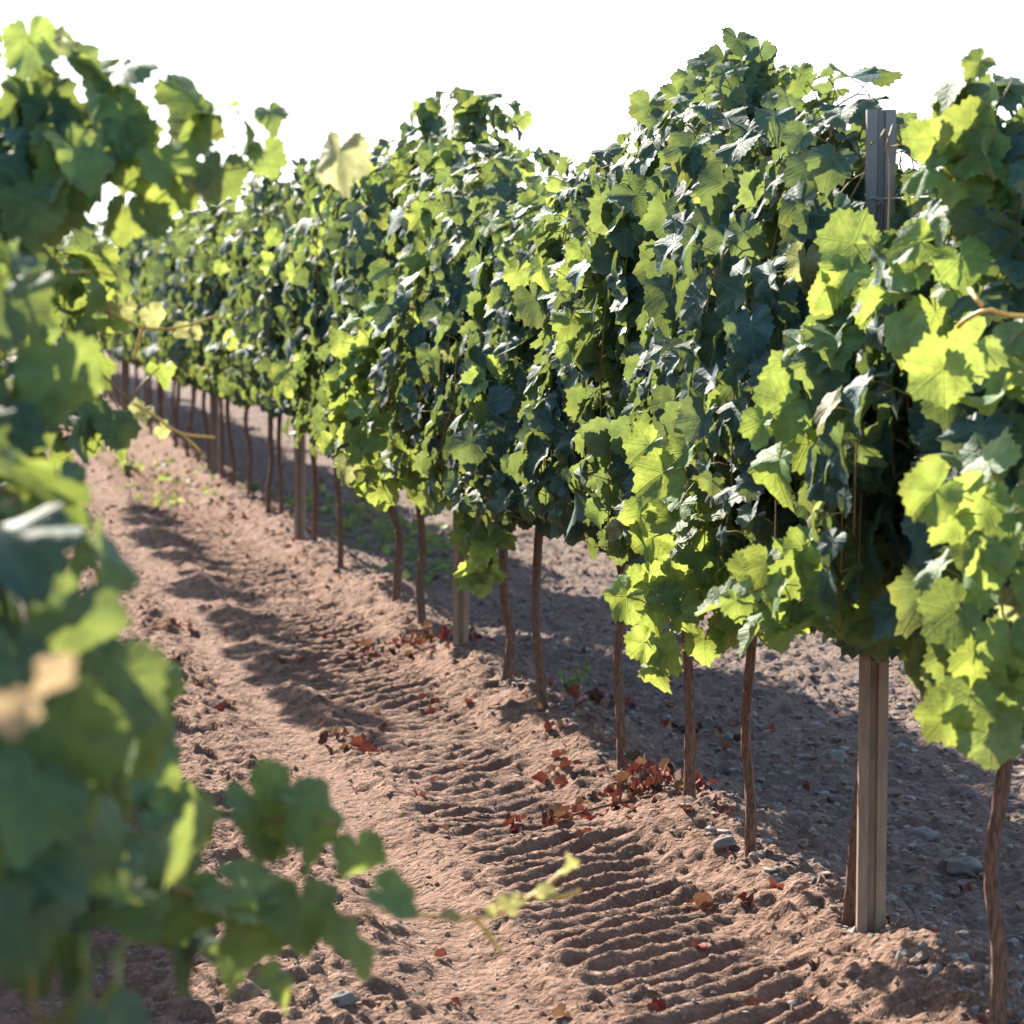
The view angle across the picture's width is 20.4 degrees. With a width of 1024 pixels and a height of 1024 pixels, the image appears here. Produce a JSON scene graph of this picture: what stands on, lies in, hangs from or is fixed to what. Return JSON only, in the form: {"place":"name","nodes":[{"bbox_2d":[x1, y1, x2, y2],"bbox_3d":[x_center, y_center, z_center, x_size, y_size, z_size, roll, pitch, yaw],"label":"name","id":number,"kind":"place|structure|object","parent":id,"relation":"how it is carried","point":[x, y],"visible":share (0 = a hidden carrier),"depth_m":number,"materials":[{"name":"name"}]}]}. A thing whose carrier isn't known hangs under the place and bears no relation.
{"place":"outdoors","nodes":[
{"label":"outdoors","id":0,"kind":"place"},
{"bbox_2d":[0,336,1023,1023],"bbox_3d":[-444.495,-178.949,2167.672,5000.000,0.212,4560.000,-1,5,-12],"label":"ground","id":1,"kind":"structure","parent":0,"point":[740,948],"depth_m":8.82,"materials":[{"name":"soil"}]},
{"bbox_2d":[0,235,106,594],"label":"grape vine","id":2,"kind":"object","parent":1,"relation":"on","point":[52,384],"visible":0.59,"depth_m":3.60,"materials":[{"name":"green plant"}]},
{"bbox_2d":[62,232,98,327],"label":"grape vine","id":3,"kind":"object","parent":1,"relation":"on","point":[67,242],"visible":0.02,"depth_m":38.19,"materials":[{"name":"green plant"}]},
{"bbox_2d":[61,227,105,399],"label":"grape vine","id":4,"kind":"object","parent":1,"relation":"on","point":[63,315],"depth_m":34.84,"materials":[{"name":"green plant"}]},
{"bbox_2d":[65,219,112,402],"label":"grape vine","id":5,"kind":"object","parent":1,"relation":"on","point":[99,223],"visible":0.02,"depth_m":33.79,"materials":[{"name":"green plant"}]},
{"bbox_2d":[82,238,116,402],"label":"grape vine","id":6,"kind":"object","parent":1,"relation":"on","point":[113,360],"visible":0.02,"depth_m":33.25,"materials":[{"name":"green plant"}]},
{"bbox_2d":[94,234,118,407],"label":"grape vine","id":7,"kind":"object","parent":1,"relation":"on","point":[100,239],"visible":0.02,"depth_m":32.35,"materials":[{"name":"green plant"}]},
{"bbox_2d":[85,237,129,409],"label":"grape vine","id":8,"kind":"object","parent":1,"relation":"on","point":[102,339],"visible":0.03,"depth_m":30.61,"materials":[{"name":"green plant"}]},
{"bbox_2d":[2,223,217,539],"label":"grape vine","id":9,"kind":"object","parent":1,"relation":"on","point":[97,423],"visible":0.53,"depth_m":4.96,"materials":[{"name":"green plant"}]},
{"bbox_2d":[92,241,138,398],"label":"grape vine","id":10,"kind":"object","parent":1,"relation":"on","point":[135,368],"visible":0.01,"depth_m":29.82,"materials":[{"name":"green plant"}]},
{"bbox_2d":[93,242,148,426],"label":"grape vine","id":11,"kind":"object","parent":1,"relation":"on","point":[111,343],"visible":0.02,"depth_m":28.04,"materials":[{"name":"green plant"}]},
{"bbox_2d":[121,359,126,409],"bbox_3d":[-4.284,-1.855,31.376,0.076,2.250,0.044,0,5,1],"label":"steel post","id":12,"kind":"object","parent":1,"relation":"on","point":[123,379],"visible":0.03,"depth_m":31.41,"materials":[{"name":"metal"}]},
{"bbox_2d":[119,458,134,476],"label":"weed","id":13,"kind":"object","parent":1,"relation":"on","point":[125,468],"visible":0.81,"depth_m":22.47,"materials":[{"name":"green plant"}]},
{"bbox_2d":[114,232,153,434],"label":"grape vine","id":14,"kind":"object","parent":1,"relation":"on","point":[119,350],"visible":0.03,"depth_m":26.97,"materials":[{"name":"green plant"}]},
{"bbox_2d":[110,233,161,438],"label":"grape vine","id":15,"kind":"object","parent":1,"relation":"on","point":[137,245],"visible":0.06,"depth_m":26.10,"materials":[{"name":"green plant"}]},
{"bbox_2d":[123,238,175,439],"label":"grape vine","id":16,"kind":"object","parent":1,"relation":"on","point":[134,276],"visible":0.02,"depth_m":25.50,"materials":[{"name":"green plant"}]},
{"bbox_2d":[126,217,180,447],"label":"grape vine","id":17,"kind":"object","parent":1,"relation":"on","point":[132,336],"visible":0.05,"depth_m":24.42,"materials":[{"name":"green plant"}]},
{"bbox_2d":[157,380,164,424],"bbox_3d":[-3.260,-1.440,26.397,0.076,2.250,0.043,0,5,1],"label":"steel post","id":18,"kind":"object","parent":1,"relation":"on","point":[163,403],"visible":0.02,"depth_m":26.42,"materials":[{"name":"metal"}]},
{"bbox_2d":[129,231,200,462],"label":"grape vine","id":19,"kind":"object","parent":1,"relation":"on","point":[164,255],"visible":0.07,"depth_m":22.75,"materials":[{"name":"green plant"}]},
{"bbox_2d":[141,199,209,470],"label":"grape vine","id":20,"kind":"object","parent":1,"relation":"on","point":[151,350],"visible":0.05,"depth_m":21.84,"materials":[{"name":"green plant"}]},
{"bbox_2d":[138,208,212,457],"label":"grape vine","id":21,"kind":"object","parent":1,"relation":"on","point":[156,247],"visible":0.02,"depth_m":23.81,"materials":[{"name":"green plant"}]},
{"bbox_2d":[0,13,372,305],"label":"grape vine","id":22,"kind":"object","parent":1,"relation":"on","point":[66,154],"visible":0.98,"depth_m":4.31,"materials":[{"name":"green plant"}]},
{"bbox_2d":[164,217,224,476],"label":"grape vine","id":23,"kind":"object","parent":1,"relation":"on","point":[179,238],"visible":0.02,"depth_m":21.04,"materials":[{"name":"green plant"}]},
{"bbox_2d":[156,209,236,486],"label":"grape vine","id":24,"kind":"object","parent":1,"relation":"on","point":[184,297],"visible":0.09,"depth_m":20.05,"materials":[{"name":"green plant"}]},
{"bbox_2d":[210,393,218,475],"bbox_3d":[-2.249,-1.030,21.472,0.077,2.250,0.043,0,5,1],"label":"steel post","id":25,"kind":"object","parent":1,"relation":"on","point":[214,431],"visible":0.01,"depth_m":21.50,"materials":[{"name":"metal"}]},
{"bbox_2d":[184,184,262,495],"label":"grape vine","id":26,"kind":"object","parent":1,"relation":"on","point":[210,293],"visible":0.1,"depth_m":18.99,"materials":[{"name":"green plant"}]},
{"bbox_2d":[202,181,299,514],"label":"grape vine","id":27,"kind":"object","parent":1,"relation":"on","point":[241,253],"visible":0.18,"depth_m":17.45,"materials":[{"name":"green plant"}]},
{"bbox_2d":[244,479,259,492],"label":"weed","id":28,"kind":"object","parent":1,"relation":"on","point":[255,486],"visible":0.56,"depth_m":19.67,"materials":[{"name":"green plant"}]},
{"bbox_2d":[209,181,298,512],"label":"grape vine","id":29,"kind":"object","parent":1,"relation":"on","point":[226,247],"visible":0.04,"depth_m":18.02,"materials":[{"name":"green plant"}]},
{"bbox_2d":[221,157,333,541],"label":"grape vine","id":30,"kind":"object","parent":1,"relation":"on","point":[268,249],"visible":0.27,"depth_m":15.55,"materials":[{"name":"green plant"}]},
{"bbox_2d":[0,407,580,1023],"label":"grape vine","id":31,"kind":"object","parent":1,"relation":"on","point":[88,697],"visible":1,"depth_m":2.83,"materials":[{"name":"green plant"}]},
{"bbox_2d":[249,164,343,567],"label":"grape vine","id":32,"kind":"object","parent":1,"relation":"on","point":[298,307],"visible":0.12,"depth_m":14.74,"materials":[{"name":"green plant"}]},
{"bbox_2d":[73,419,524,587],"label":"weeds","id":33,"kind":"object","parent":1,"relation":"on","point":[361,538],"visible":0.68,"depth_m":17.63,"materials":[{"name":"green plant"}]},
{"bbox_2d":[294,433,305,540],"bbox_3d":[-1.236,-0.619,16.537,0.076,2.250,0.042,0,5,1],"label":"steel post","id":34,"kind":"object","parent":1,"relation":"on","point":[300,491],"visible":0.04,"depth_m":16.57,"materials":[{"name":"metal"}]},
{"bbox_2d":[318,730,328,743],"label":"fallen leaf","id":35,"kind":"object","parent":1,"relation":"on","point":[323,737],"visible":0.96,"depth_m":9.77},
{"bbox_2d":[332,725,343,736],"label":"fallen leaf","id":36,"kind":"object","parent":1,"relation":"on","point":[335,730],"visible":1,"depth_m":9.83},
{"bbox_2d":[330,989,360,1006],"bbox_3d":[-0.362,1.057,6.173,0.070,0.041,0.058,-3,6,-35],"label":"stone","id":37,"kind":"object","parent":1,"relation":"on","point":[342,997],"visible":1,"depth_m":6.16,"materials":[{"name":"stone"}]},
{"bbox_2d":[348,736,362,747],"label":"fallen leaf","id":38,"kind":"object","parent":1,"relation":"on","point":[356,741],"visible":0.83,"depth_m":9.67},
{"bbox_2d":[360,639,371,647],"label":"fallen leaf","id":39,"kind":"object","parent":1,"relation":"on","point":[367,642],"visible":0.89,"depth_m":12.16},
{"bbox_2d":[360,738,373,749],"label":"fallen leaf","id":40,"kind":"object","parent":1,"relation":"on","point":[366,743],"visible":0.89,"depth_m":9.62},
{"bbox_2d":[282,86,534,601],"bbox_3d":[-0.458,-0.661,12.649,0.973,2.420,1.950,-1,5,-12],"label":"grape vine","id":41,"kind":"object","parent":1,"relation":"on","point":[305,379],"visible":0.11,"depth_m":13.05,"materials":[{"name":"green plant"}]},
{"bbox_2d":[310,88,532,623],"bbox_3d":[-0.336,-0.569,11.885,0.994,2.349,2.239,0,5,-5],"label":"grape vine","id":42,"kind":"object","parent":1,"relation":"on","point":[364,467],"visible":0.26,"depth_m":11.15,"materials":[{"name":"green plant"}]},
{"bbox_2d":[422,619,431,627],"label":"fallen leaf","id":43,"kind":"object","parent":1,"relation":"on","point":[427,623],"visible":1,"depth_m":12.04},
{"bbox_2d":[422,629,435,639],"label":"fallen leaf","id":44,"kind":"object","parent":1,"relation":"on","point":[431,634],"visible":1,"depth_m":11.91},
{"bbox_2d":[440,629,447,639],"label":"fallen leaf","id":45,"kind":"object","parent":1,"relation":"on","point":[444,634],"visible":1,"depth_m":11.71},
{"bbox_2d":[372,128,530,623],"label":"grape vine","id":46,"kind":"object","parent":1,"relation":"on","point":[411,189],"visible":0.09,"depth_m":11.43,"materials":[{"name":"green plant"}]},
{"bbox_2d":[453,510,468,645],"bbox_3d":[-0.207,-0.202,11.518,0.076,2.250,0.042,0,5,1],"label":"steel post","id":47,"kind":"object","parent":1,"relation":"on","point":[460,615],"visible":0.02,"depth_m":11.56,"materials":[{"name":"metal"}]},
{"bbox_2d":[366,146,574,681],"bbox_3d":[-0.113,-0.333,10.724,0.901,2.073,1.189,-3,6,-32],"label":"grape vine","id":48,"kind":"object","parent":1,"relation":"on","point":[440,298],"visible":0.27,"depth_m":10.44,"materials":[{"name":"green plant"}]},
{"bbox_2d":[412,176,570,709],"bbox_3d":[0.158,-0.186,9.888,0.901,1.916,1.363,-1,5,-12],"label":"grape vine","id":49,"kind":"object","parent":1,"relation":"on","point":[498,337],"visible":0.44,"depth_m":9.65,"materials":[{"name":"green plant"}]},
{"bbox_2d":[518,816,533,822],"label":"fallen leaf","id":50,"kind":"object","parent":1,"relation":"on","point":[529,819],"visible":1,"depth_m":8.29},
{"bbox_2d":[531,771,547,784],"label":"fallen leaf","id":51,"kind":"object","parent":1,"relation":"on","point":[540,777],"visible":1,"depth_m":8.91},
{"bbox_2d":[541,816,549,827],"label":"fallen leaf","id":52,"kind":"object","parent":1,"relation":"on","point":[545,821],"visible":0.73,"depth_m":8.27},
{"bbox_2d":[90,441,1010,1023],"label":"fallen leaves","id":53,"kind":"object","parent":1,"relation":"on","point":[658,1005],"depth_m":8.98,"materials":[{"name":"plant"}]},
{"bbox_2d":[653,764,666,783],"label":"fallen leaf","id":54,"kind":"object","parent":53,"relation":"on","point":[656,777],"visible":0.96,"depth_m":8.32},
{"label":"fallen leaf","id":55,"kind":"object","parent":53,"relation":"on","visible":0},
{"bbox_2d":[645,776,654,786],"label":"fallen leaf","id":56,"kind":"object","parent":55,"relation":"on","point":[648,782],"visible":1,"depth_m":8.31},
{"bbox_2d":[546,802,561,817],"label":"fallen leaf","id":57,"kind":"object","parent":1,"relation":"on","point":[556,808],"visible":0.67,"depth_m":8.32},
{"bbox_2d":[86,485,1023,1023],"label":"soil clods","id":58,"kind":"object","parent":1,"relation":"on","point":[682,985],"visible":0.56,"depth_m":7.17,"materials":[{"name":"soil"}]},
{"bbox_2d":[551,749,568,757],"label":"fallen leaf","id":59,"kind":"object","parent":1,"relation":"on","point":[556,753],"visible":1,"depth_m":9.13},
{"bbox_2d":[554,774,568,787],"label":"fallen leaf","id":60,"kind":"object","parent":1,"relation":"on","point":[561,780],"visible":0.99,"depth_m":8.85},
{"bbox_2d":[556,809,568,821],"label":"fallen leaf","id":61,"kind":"object","parent":1,"relation":"on","point":[561,813],"visible":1,"depth_m":8.24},
{"bbox_2d":[462,791,666,823],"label":"fallen twig","id":62,"kind":"object","parent":1,"relation":"on","point":[574,814],"visible":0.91,"depth_m":8.32,"materials":[{"name":"wood"}]},
{"bbox_2d":[541,809,555,819],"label":"fallen leaf","id":63,"kind":"object","parent":62,"relation":"on","point":[544,814],"visible":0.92,"depth_m":8.32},
{"bbox_2d":[559,758,571,767],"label":"fallen leaf","id":64,"kind":"object","parent":1,"relation":"on","point":[565,762],"visible":1,"depth_m":8.96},
{"bbox_2d":[508,143,633,769],"bbox_3d":[0.370,-0.122,8.711,0.773,2.011,1.325,-1,5,-12],"label":"grape vine","id":65,"kind":"object","parent":1,"relation":"on","point":[552,304],"visible":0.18,"depth_m":8.68,"materials":[{"name":"green plant"}]},
{"bbox_2d":[555,661,589,692],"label":"weed","id":66,"kind":"object","parent":1,"relation":"on","point":[572,681],"visible":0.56,"depth_m":10.52,"materials":[{"name":"green plant"}]},
{"bbox_2d":[565,685,580,698],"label":"fallen leaf","id":67,"kind":"object","parent":1,"relation":"on","point":[574,692],"visible":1,"depth_m":10.25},
{"bbox_2d":[570,759,585,765],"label":"fallen leaf","id":68,"kind":"object","parent":1,"relation":"on","point":[577,762],"visible":1,"depth_m":8.91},
{"bbox_2d":[572,804,584,812],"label":"fallen leaf","id":69,"kind":"object","parent":1,"relation":"on","point":[576,808],"visible":0.51,"depth_m":8.43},
{"bbox_2d":[575,797,589,805],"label":"fallen leaf","id":70,"kind":"object","parent":1,"relation":"on","point":[579,800],"visible":0.99,"depth_m":8.51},
{"bbox_2d":[578,768,587,776],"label":"fallen leaf","id":71,"kind":"object","parent":1,"relation":"on","point":[582,773],"visible":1,"depth_m":8.84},
{"bbox_2d":[580,807,590,818],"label":"fallen leaf","id":72,"kind":"object","parent":1,"relation":"on","point":[586,813],"visible":0.72,"depth_m":8.32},
{"bbox_2d":[586,791,597,802],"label":"fallen leaf","id":73,"kind":"object","parent":1,"relation":"on","point":[592,797],"visible":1,"depth_m":8.55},
{"bbox_2d":[589,688,600,698],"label":"fallen leaf","id":74,"kind":"object","parent":1,"relation":"on","point":[591,694],"visible":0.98,"depth_m":10.32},
{"bbox_2d":[596,767,606,777],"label":"fallen leaf","id":75,"kind":"object","parent":1,"relation":"on","point":[603,770],"visible":1,"depth_m":8.85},
{"bbox_2d":[600,700,608,708],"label":"fallen leaf","id":76,"kind":"object","parent":1,"relation":"on","point":[604,704],"visible":0.92,"depth_m":10.22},
{"bbox_2d":[610,789,622,798],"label":"fallen leaf","id":77,"kind":"object","parent":1,"relation":"on","point":[617,792],"visible":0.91,"depth_m":8.38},
{"bbox_2d":[615,771,628,786],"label":"fallen leaf","id":78,"kind":"object","parent":1,"relation":"on","point":[621,778],"visible":0.99,"depth_m":8.53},
{"bbox_2d":[624,769,633,782],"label":"fallen leaf","id":79,"kind":"object","parent":1,"relation":"on","point":[630,771],"visible":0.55,"depth_m":8.60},
{"bbox_2d":[629,759,642,771],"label":"fallen leaf","id":80,"kind":"object","parent":79,"relation":"on","point":[636,766],"visible":0.84,"depth_m":8.59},
{"bbox_2d":[624,696,634,705],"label":"fallen leaf","id":81,"kind":"object","parent":1,"relation":"on","point":[628,701],"visible":0.77,"depth_m":10.39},
{"bbox_2d":[622,749,639,763],"bbox_3d":[0.373,0.757,8.833,0.062,0.036,0.025,-28,6,16],"label":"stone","id":82,"kind":"object","parent":1,"relation":"on","point":[630,755],"visible":0.92,"depth_m":8.83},
{"bbox_2d":[622,803,639,809],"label":"fallen leaf","id":83,"kind":"object","parent":1,"relation":"on","point":[630,805],"visible":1,"depth_m":8.19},
{"bbox_2d":[627,775,641,787],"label":"fallen leaf","id":84,"kind":"object","parent":1,"relation":"on","point":[629,781],"visible":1,"depth_m":8.41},
{"bbox_2d":[630,777,639,787],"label":"fallen leaf","id":85,"kind":"object","parent":84,"relation":"on","point":[635,783],"visible":1,"depth_m":8.38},
{"bbox_2d":[628,785,642,795],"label":"fallen leaf","id":86,"kind":"object","parent":1,"relation":"on","point":[636,791],"visible":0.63,"depth_m":8.46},
{"bbox_2d":[561,46,724,798],"bbox_3d":[0.604,-0.204,7.983,0.806,2.201,1.192,-1,5,-12],"label":"grape vine","id":87,"kind":"object","parent":1,"relation":"on","point":[619,234],"visible":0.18,"depth_m":7.97,"materials":[{"name":"green plant"}]},
{"bbox_2d":[639,766,647,781],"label":"fallen leaf","id":88,"kind":"object","parent":1,"relation":"on","point":[642,776],"visible":0.78,"depth_m":8.43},
{"bbox_2d":[659,758,668,774],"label":"fallen leaf","id":89,"kind":"object","parent":1,"relation":"on","point":[663,763],"visible":0.98,"depth_m":8.39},
{"bbox_2d":[664,701,677,705],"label":"fallen leaf","id":90,"kind":"object","parent":1,"relation":"on","point":[669,703],"visible":1,"depth_m":10.36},
{"bbox_2d":[673,768,681,781],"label":"fallen leaf","id":91,"kind":"object","parent":1,"relation":"on","point":[677,774],"visible":1,"depth_m":8.38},
{"bbox_2d":[673,779,683,787],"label":"fallen leaf","id":92,"kind":"object","parent":1,"relation":"on","point":[678,784],"visible":0.87,"depth_m":8.32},
{"bbox_2d":[573,27,825,856],"bbox_3d":[0.601,-0.134,7.425,0.949,2.248,1.280,-1,5,-12],"label":"grape vine","id":93,"kind":"object","parent":1,"relation":"on","point":[745,109],"visible":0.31,"depth_m":7.01,"materials":[{"name":"green plant"}]},
{"bbox_2d":[693,891,717,908],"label":"fallen leaf","id":94,"kind":"object","parent":1,"relation":"on","point":[703,899],"visible":1,"depth_m":7.10,"materials":[{"name":"plant"}]},
{"bbox_2d":[712,835,736,849],"bbox_3d":[0.572,0.891,7.643,0.058,0.040,0.075,3,5,28],"label":"stone","id":95,"kind":"object","parent":1,"relation":"on","point":[729,841],"visible":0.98,"depth_m":7.62,"materials":[{"name":"stone"}]},
{"bbox_2d":[783,999,800,1008],"bbox_3d":[0.607,1.069,6.165,0.040,0.030,0.038,1,5,10],"label":"stone","id":96,"kind":"object","parent":1,"relation":"on","point":[795,1003],"visible":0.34,"depth_m":6.15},
{"bbox_2d":[659,60,936,927],"bbox_3d":[0.770,0.007,6.507,0.919,2.078,1.434,2,5,23],"label":"grape vine","id":97,"kind":"object","parent":1,"relation":"on","point":[779,378],"visible":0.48,"depth_m":6.30,"materials":[{"name":"green plant"}]},
{"bbox_2d":[792,810,806,816],"bbox_3d":[0.825,0.880,8.186,0.058,0.047,0.089,-1,5,-17],"label":"stone","id":98,"kind":"object","parent":1,"relation":"on","point":[799,813],"visible":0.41,"depth_m":8.16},
{"bbox_2d":[821,749,847,763],"bbox_3d":[1.034,0.791,9.162,0.096,0.059,0.080,-1,5,-10],"label":"stone","id":99,"kind":"object","parent":1,"relation":"on","point":[840,755],"visible":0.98,"depth_m":9.14,"materials":[{"name":"stone"}]},
{"bbox_2d":[856,109,897,933],"bbox_3d":[0.827,0.218,6.476,0.076,2.250,0.043,0,5,1],"label":"steel post","id":100,"kind":"object","parent":1,"relation":"on","point":[873,705],"visible":0.39,"depth_m":6.50,"materials":[{"name":"metal"}]},
{"bbox_2d":[874,196,928,199],"bbox_3d":[-3.364,-2.393,26.764,0.003,0.015,46.000,-1,5,-12],"label":"trellis wire","id":101,"kind":"object","parent":100,"relation":"attached to","point":[901,197],"visible":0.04,"depth_m":6.22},
{"bbox_2d":[798,47,1023,1023],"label":"grape vine","id":102,"kind":"object","parent":1,"relation":"on","point":[927,460],"visible":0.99,"depth_m":5.36,"materials":[{"name":"green plant"}]},
{"bbox_2d":[910,826,939,841],"bbox_3d":[1.166,0.916,8.042,0.087,0.052,0.072,4,6,41],"label":"stone","id":103,"kind":"object","parent":1,"relation":"on","point":[926,833],"visible":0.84,"depth_m":8.02,"materials":[{"name":"stone"}]},
{"bbox_2d":[946,856,983,878],"bbox_3d":[1.207,0.949,7.555,0.107,0.072,0.114,0,5,-5],"label":"stone","id":104,"kind":"object","parent":1,"relation":"on","point":[970,866],"visible":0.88,"depth_m":7.53,"materials":[{"name":"stone"}]},
{"bbox_2d":[0,0,1023,234],"label":"sky","id":105,"kind":"structure","parent":0,"point":[343,67],"materials":[{"name":"white"}]},
{"label":"fallen leaf","id":106,"kind":"object","parent":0,"visible":0},
{"bbox_2d":[634,753,647,770],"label":"fallen leaf","id":107,"kind":"object","parent":106,"relation":"on","point":[639,760],"visible":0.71,"depth_m":8.60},
{"label":"fallen leaf","id":108,"kind":"object","parent":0,"visible":0},
{"bbox_2d":[696,777,704,791],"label":"fallen leaf","id":109,"kind":"object","parent":108,"relation":"on","point":[700,782],"visible":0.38,"depth_m":8.32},
{"label":"fallen leaf","id":110,"kind":"object","parent":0,"visible":0},
{"label":"fallen leaf","id":111,"kind":"object","parent":110,"relation":"on","visible":0},
{"bbox_2d":[640,761,654,770],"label":"fallen leaf","id":112,"kind":"object","parent":111,"relation":"on","point":[648,765],"visible":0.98,"depth_m":8.47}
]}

